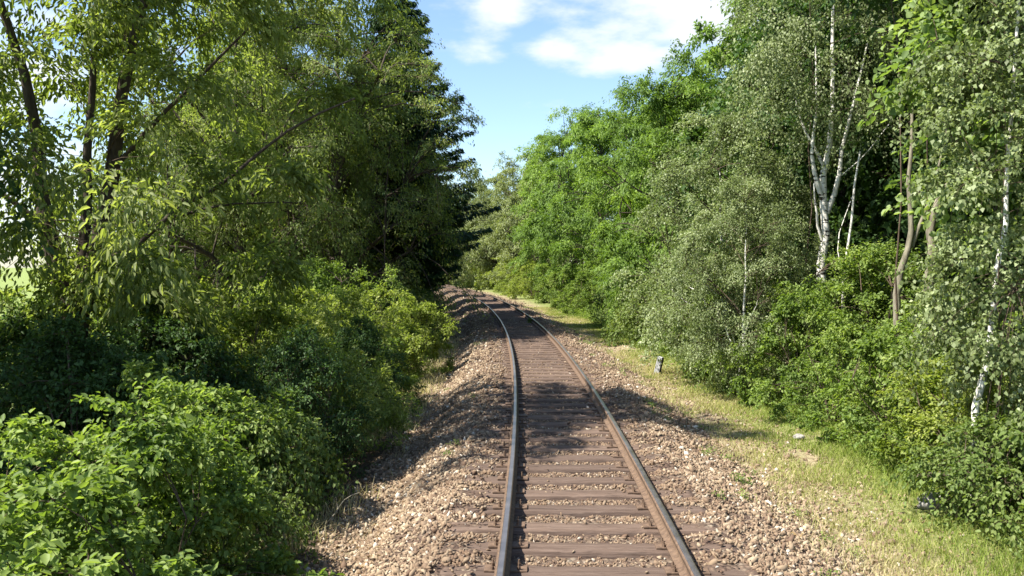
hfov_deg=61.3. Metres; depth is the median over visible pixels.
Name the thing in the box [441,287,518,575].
rail
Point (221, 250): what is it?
willow tree
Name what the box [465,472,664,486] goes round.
wooden sleeper
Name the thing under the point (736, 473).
ballast weeds
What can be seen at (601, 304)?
verge bush
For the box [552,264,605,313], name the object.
verge bush
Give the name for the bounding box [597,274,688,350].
bush
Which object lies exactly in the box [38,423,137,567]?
young shoot
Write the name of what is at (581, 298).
verge bush
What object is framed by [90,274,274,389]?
leafy bush
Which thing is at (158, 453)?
leafy bush
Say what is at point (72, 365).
leafy bush
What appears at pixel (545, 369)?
wooden sleeper
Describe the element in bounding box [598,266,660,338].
leafy bush
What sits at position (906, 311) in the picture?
leafy bush
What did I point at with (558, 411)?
wooden sleeper
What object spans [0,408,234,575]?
leafy bush
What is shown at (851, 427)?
tall verge grass
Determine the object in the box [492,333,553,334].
wooden sleeper
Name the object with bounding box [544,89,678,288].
green tree
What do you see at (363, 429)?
nettle undergrowth
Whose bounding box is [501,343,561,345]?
wooden sleeper
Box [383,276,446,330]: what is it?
shaded bush
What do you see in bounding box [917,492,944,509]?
boulder
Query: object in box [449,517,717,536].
wooden sleeper
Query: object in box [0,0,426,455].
forked willow
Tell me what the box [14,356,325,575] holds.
leafy bush
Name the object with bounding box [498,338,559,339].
wooden sleeper
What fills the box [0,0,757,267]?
sky
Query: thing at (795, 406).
ivy undergrowth cover
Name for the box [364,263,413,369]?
leafy bush
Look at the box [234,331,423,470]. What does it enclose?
leafy bush
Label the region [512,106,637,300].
green tree
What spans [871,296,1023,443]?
leafy bush
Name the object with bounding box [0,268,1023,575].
ground
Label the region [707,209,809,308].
verge bush
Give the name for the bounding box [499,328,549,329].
wooden sleeper
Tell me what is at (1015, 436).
bramble
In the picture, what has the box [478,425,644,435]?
wooden sleeper
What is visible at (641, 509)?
wooden sleeper
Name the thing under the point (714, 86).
dark tree
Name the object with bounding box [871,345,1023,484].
leafy bush
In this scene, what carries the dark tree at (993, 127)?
on the ground at (364, 466)
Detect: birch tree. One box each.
[700,0,938,362]
[879,0,1023,512]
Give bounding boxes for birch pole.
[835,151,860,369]
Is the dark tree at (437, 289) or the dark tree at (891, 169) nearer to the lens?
the dark tree at (891, 169)
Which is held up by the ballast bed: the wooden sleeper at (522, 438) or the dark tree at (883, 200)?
the wooden sleeper at (522, 438)
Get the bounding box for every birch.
[602,89,860,374]
[658,163,834,398]
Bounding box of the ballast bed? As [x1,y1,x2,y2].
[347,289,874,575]
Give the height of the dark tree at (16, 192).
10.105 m
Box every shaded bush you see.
[359,275,438,351]
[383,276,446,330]
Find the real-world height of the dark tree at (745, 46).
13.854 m
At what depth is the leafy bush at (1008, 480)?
9.44 m
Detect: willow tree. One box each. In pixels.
[15,109,315,319]
[59,0,394,337]
[175,0,496,338]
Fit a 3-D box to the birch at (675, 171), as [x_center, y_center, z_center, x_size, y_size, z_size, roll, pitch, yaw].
[5.465,-1.250,21.876,5.713,7.377,6.025,-1,2,-20]
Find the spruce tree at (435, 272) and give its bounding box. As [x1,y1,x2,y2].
[302,0,501,290]
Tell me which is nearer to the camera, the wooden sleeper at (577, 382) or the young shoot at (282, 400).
the young shoot at (282, 400)
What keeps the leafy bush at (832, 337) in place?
on the ground at (364, 466)
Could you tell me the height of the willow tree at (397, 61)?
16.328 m
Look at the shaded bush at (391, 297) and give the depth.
30.70 m
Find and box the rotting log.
[917,467,968,481]
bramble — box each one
[126,469,324,575]
[165,397,358,552]
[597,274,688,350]
[881,407,1023,568]
[973,412,1023,521]
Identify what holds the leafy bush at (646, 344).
on the ground at (364, 466)
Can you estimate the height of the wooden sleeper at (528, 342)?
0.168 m
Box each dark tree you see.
[0,126,54,256]
[287,71,452,303]
[409,173,476,310]
[546,153,621,265]
[602,185,681,231]
[644,0,986,356]
[685,0,913,322]
[775,0,1023,353]
[793,13,1023,329]
[923,0,1023,330]
[937,8,1023,306]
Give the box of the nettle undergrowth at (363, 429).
[6,326,444,572]
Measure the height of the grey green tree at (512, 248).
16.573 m
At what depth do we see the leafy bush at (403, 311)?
22.94 m
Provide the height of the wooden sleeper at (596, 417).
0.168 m
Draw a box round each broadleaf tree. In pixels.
[123,1,404,312]
[137,57,307,342]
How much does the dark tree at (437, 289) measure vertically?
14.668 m
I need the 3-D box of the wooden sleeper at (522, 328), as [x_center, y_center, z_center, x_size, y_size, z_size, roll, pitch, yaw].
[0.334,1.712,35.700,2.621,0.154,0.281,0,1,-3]
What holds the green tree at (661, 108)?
on the ground at (364, 466)
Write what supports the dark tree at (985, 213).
on the ground at (364, 466)
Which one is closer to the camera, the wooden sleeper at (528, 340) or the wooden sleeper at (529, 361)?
the wooden sleeper at (529, 361)
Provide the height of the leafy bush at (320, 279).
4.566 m
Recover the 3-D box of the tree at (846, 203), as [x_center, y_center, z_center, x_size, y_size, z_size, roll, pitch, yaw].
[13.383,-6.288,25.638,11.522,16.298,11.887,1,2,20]
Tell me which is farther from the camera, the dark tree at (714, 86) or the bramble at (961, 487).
the dark tree at (714, 86)
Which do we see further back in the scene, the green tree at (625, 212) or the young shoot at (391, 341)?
the green tree at (625, 212)
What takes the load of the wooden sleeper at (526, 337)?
on the ballast bed
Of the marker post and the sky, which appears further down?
the marker post
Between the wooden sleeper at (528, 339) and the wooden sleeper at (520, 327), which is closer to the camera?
the wooden sleeper at (528, 339)
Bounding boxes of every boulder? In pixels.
[793,434,804,439]
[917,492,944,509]
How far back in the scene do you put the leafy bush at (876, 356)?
13.07 m
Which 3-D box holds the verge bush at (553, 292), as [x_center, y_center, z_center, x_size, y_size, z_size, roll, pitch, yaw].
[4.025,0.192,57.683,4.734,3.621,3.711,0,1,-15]
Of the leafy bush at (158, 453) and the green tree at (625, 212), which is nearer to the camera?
the leafy bush at (158, 453)
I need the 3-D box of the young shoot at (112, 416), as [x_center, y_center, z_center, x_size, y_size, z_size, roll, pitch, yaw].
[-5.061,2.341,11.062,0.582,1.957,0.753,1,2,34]
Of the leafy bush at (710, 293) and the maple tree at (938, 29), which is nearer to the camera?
the maple tree at (938, 29)
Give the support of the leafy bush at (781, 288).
on the ground at (364, 466)
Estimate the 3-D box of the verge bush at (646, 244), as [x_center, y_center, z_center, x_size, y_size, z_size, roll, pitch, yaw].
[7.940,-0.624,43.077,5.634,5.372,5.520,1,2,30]
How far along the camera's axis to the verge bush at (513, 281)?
84.53 m
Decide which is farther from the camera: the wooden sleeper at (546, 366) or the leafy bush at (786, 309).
the wooden sleeper at (546, 366)
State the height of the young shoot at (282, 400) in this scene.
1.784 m
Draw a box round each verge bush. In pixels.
[464,256,488,287]
[471,259,497,289]
[484,257,525,291]
[496,256,538,294]
[503,258,546,298]
[532,261,562,302]
[532,264,594,308]
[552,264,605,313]
[572,271,608,321]
[585,235,624,301]
[588,284,641,327]
[625,228,671,285]
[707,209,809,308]
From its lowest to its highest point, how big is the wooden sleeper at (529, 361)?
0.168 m
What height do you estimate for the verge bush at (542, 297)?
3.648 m
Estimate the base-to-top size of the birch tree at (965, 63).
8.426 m
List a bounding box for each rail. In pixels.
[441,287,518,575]
[445,284,700,575]
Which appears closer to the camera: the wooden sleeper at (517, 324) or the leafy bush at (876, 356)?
the leafy bush at (876, 356)
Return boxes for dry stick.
[325,492,359,523]
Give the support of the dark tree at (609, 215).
on the ground at (364, 466)
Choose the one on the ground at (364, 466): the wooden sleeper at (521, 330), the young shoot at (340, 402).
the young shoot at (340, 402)
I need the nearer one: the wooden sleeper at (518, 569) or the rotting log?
the wooden sleeper at (518, 569)
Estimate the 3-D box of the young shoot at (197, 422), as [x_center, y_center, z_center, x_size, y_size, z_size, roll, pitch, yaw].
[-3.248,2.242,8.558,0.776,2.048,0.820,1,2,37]
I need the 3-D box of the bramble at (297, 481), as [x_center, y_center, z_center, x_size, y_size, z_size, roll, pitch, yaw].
[-3.291,2.397,10.741,2.649,2.105,2.784,0,1,-4]
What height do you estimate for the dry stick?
0.347 m
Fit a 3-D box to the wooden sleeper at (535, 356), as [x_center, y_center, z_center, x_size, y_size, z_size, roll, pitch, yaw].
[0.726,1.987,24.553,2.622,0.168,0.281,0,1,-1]
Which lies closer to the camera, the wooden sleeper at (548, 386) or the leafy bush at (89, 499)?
the leafy bush at (89, 499)
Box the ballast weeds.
[438,306,866,575]
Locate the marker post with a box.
[654,356,663,373]
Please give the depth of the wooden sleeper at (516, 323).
38.68 m
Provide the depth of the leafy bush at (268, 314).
15.41 m
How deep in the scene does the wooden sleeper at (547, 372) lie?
20.72 m
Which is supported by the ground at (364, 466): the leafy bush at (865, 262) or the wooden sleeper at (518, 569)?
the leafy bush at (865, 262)
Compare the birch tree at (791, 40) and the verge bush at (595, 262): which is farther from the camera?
the verge bush at (595, 262)
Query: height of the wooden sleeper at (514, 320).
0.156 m
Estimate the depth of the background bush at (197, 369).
20.48 m
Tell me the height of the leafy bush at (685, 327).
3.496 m
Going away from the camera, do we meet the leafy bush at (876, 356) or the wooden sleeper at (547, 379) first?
the leafy bush at (876, 356)
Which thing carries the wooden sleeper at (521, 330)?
on the ballast bed
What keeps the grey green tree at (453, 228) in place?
on the ground at (364, 466)
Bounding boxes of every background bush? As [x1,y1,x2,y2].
[0,271,30,387]
[3,313,183,414]
[130,308,267,389]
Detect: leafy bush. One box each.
[0,292,132,473]
[0,294,273,473]
[0,306,243,514]
[0,373,344,575]
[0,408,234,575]
[0,449,231,575]
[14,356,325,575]
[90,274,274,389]
[177,285,385,444]
[229,272,400,391]
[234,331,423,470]
[236,320,381,498]
[242,249,400,345]
[253,283,425,409]
[316,279,435,383]
[321,313,427,431]
[364,263,413,369]
[369,288,460,374]
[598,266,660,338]
[636,287,710,358]
[652,256,794,380]
[672,258,774,364]
[687,272,862,398]
[722,274,865,406]
[738,309,918,428]
[777,232,976,403]
[805,313,967,459]
[848,284,1022,419]
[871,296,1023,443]
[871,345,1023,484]
[983,345,1023,498]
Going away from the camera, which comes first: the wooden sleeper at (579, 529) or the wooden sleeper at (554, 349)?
the wooden sleeper at (579, 529)
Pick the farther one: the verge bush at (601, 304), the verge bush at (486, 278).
the verge bush at (486, 278)
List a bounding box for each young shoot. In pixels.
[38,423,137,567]
[103,398,135,432]
[144,413,225,523]
[187,390,219,418]
[206,418,254,522]
[248,388,302,496]
[297,355,348,437]
[374,336,403,379]
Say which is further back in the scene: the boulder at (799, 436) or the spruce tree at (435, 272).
the spruce tree at (435, 272)
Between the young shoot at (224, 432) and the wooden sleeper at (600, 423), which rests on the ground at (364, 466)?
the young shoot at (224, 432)
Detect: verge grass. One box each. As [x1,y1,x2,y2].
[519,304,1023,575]
[553,305,1023,558]
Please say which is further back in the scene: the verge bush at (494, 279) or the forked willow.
the verge bush at (494, 279)
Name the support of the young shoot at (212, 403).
on the ground at (364, 466)
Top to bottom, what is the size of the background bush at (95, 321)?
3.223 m
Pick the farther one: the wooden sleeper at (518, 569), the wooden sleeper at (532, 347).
the wooden sleeper at (532, 347)
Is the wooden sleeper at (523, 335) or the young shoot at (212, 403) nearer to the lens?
the young shoot at (212, 403)
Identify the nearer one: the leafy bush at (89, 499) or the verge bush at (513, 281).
the leafy bush at (89, 499)
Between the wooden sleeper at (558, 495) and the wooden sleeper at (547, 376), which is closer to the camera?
the wooden sleeper at (558, 495)
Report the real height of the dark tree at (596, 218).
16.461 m
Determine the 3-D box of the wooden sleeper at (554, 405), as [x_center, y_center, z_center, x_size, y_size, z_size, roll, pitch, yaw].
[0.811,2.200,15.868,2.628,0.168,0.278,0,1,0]
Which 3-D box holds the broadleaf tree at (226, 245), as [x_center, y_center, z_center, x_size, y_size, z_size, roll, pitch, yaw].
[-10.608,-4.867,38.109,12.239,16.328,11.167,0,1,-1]
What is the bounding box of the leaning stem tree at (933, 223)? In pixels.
[867,0,1022,357]
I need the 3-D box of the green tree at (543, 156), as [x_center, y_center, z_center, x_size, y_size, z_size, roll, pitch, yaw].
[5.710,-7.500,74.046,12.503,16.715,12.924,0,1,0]
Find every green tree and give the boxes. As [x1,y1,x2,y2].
[428,178,477,284]
[445,163,513,287]
[446,150,554,289]
[471,134,606,293]
[506,102,619,289]
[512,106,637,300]
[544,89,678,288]
[567,38,778,333]
[573,77,725,293]
[626,0,820,279]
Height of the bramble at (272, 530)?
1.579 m
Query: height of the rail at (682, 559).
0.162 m
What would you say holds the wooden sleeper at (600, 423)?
on the ballast bed
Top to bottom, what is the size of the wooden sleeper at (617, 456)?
0.222 m
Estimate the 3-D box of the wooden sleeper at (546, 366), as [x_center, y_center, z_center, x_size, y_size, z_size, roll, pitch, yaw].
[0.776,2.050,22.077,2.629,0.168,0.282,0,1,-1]
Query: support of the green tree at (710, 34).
on the ground at (364, 466)
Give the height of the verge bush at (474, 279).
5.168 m
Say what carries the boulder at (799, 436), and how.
on the ground at (364, 466)
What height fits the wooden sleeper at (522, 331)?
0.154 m
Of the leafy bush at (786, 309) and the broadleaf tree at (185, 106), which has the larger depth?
the broadleaf tree at (185, 106)
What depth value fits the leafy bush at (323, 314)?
17.99 m
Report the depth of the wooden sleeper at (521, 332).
33.19 m
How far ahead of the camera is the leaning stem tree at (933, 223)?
15.45 m
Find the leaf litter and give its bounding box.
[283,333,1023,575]
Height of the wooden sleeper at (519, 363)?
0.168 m
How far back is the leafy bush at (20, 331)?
13.00 m
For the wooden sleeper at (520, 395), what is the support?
on the ballast bed
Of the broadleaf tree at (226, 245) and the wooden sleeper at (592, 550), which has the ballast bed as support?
the wooden sleeper at (592, 550)
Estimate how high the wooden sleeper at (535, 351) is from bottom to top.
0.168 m
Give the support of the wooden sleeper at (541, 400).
on the ballast bed
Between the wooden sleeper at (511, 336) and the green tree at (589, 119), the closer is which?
the wooden sleeper at (511, 336)
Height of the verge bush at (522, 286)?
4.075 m
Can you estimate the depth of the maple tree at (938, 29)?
12.96 m
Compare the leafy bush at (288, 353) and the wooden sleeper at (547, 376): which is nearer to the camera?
the leafy bush at (288, 353)
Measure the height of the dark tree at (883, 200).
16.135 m
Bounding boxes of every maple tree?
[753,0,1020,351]
[854,0,1023,282]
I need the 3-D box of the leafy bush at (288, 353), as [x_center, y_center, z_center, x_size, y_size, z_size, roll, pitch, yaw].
[-3.119,1.829,12.377,2.218,2.757,2.433,1,2,34]
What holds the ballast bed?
on the ground at (364, 466)
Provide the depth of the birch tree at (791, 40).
19.40 m
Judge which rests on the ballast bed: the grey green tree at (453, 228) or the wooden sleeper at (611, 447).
the wooden sleeper at (611, 447)
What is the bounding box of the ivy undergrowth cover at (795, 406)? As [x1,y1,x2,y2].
[552,302,1022,556]
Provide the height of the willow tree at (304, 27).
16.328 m
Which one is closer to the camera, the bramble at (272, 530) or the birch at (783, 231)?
the bramble at (272, 530)
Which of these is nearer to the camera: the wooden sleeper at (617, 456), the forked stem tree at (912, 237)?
the wooden sleeper at (617, 456)
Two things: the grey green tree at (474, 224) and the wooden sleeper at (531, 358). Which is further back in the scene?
the grey green tree at (474, 224)
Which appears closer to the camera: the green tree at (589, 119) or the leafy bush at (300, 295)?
the leafy bush at (300, 295)
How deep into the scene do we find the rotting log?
10.90 m
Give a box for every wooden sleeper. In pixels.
[440,559,747,575]
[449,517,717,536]
[452,536,737,558]
[461,484,694,500]
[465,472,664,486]
[467,460,671,473]
[468,499,708,516]
[473,441,643,452]
[476,450,667,463]
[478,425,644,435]
[479,432,655,443]
[482,418,630,427]
[484,408,631,414]
[484,414,623,420]
[487,393,604,397]
[491,341,566,343]
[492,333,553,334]
[492,345,563,347]
[492,352,571,355]
[493,362,579,364]
[493,374,599,377]
[494,320,540,320]
[494,337,557,338]
[494,355,572,357]
[495,347,573,348]
[496,323,532,323]
[496,324,533,324]
[496,326,548,327]
[496,350,577,352]
[496,398,622,402]
[497,357,574,359]
[497,385,604,388]
[498,328,546,328]
[498,331,552,331]
[498,334,544,335]
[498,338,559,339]
[498,348,577,350]
[498,365,586,367]
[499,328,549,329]
[499,330,540,330]
[499,332,542,333]
[499,340,567,341]
[500,335,546,337]
[500,403,617,407]
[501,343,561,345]
[502,388,604,393]
[503,359,587,362]
[503,377,596,380]
[504,370,587,373]
[505,380,597,384]
[506,367,592,370]
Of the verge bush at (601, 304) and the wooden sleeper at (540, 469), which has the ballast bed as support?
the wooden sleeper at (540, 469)
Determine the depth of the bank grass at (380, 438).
11.56 m
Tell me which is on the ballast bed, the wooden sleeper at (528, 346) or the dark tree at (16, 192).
the wooden sleeper at (528, 346)
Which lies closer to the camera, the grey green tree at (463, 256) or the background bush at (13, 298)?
the background bush at (13, 298)
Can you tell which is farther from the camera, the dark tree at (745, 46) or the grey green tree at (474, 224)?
the grey green tree at (474, 224)
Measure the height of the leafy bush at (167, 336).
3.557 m
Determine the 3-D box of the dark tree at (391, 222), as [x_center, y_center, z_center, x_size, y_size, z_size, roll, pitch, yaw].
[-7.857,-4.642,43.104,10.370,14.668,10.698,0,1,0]
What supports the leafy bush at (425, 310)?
on the ground at (364, 466)
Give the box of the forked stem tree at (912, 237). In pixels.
[816,0,947,376]
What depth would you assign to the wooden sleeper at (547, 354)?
25.08 m
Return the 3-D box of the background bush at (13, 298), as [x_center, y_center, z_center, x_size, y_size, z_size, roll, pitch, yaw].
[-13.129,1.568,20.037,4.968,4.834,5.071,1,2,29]
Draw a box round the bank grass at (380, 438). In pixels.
[203,318,460,575]
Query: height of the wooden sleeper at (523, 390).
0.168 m

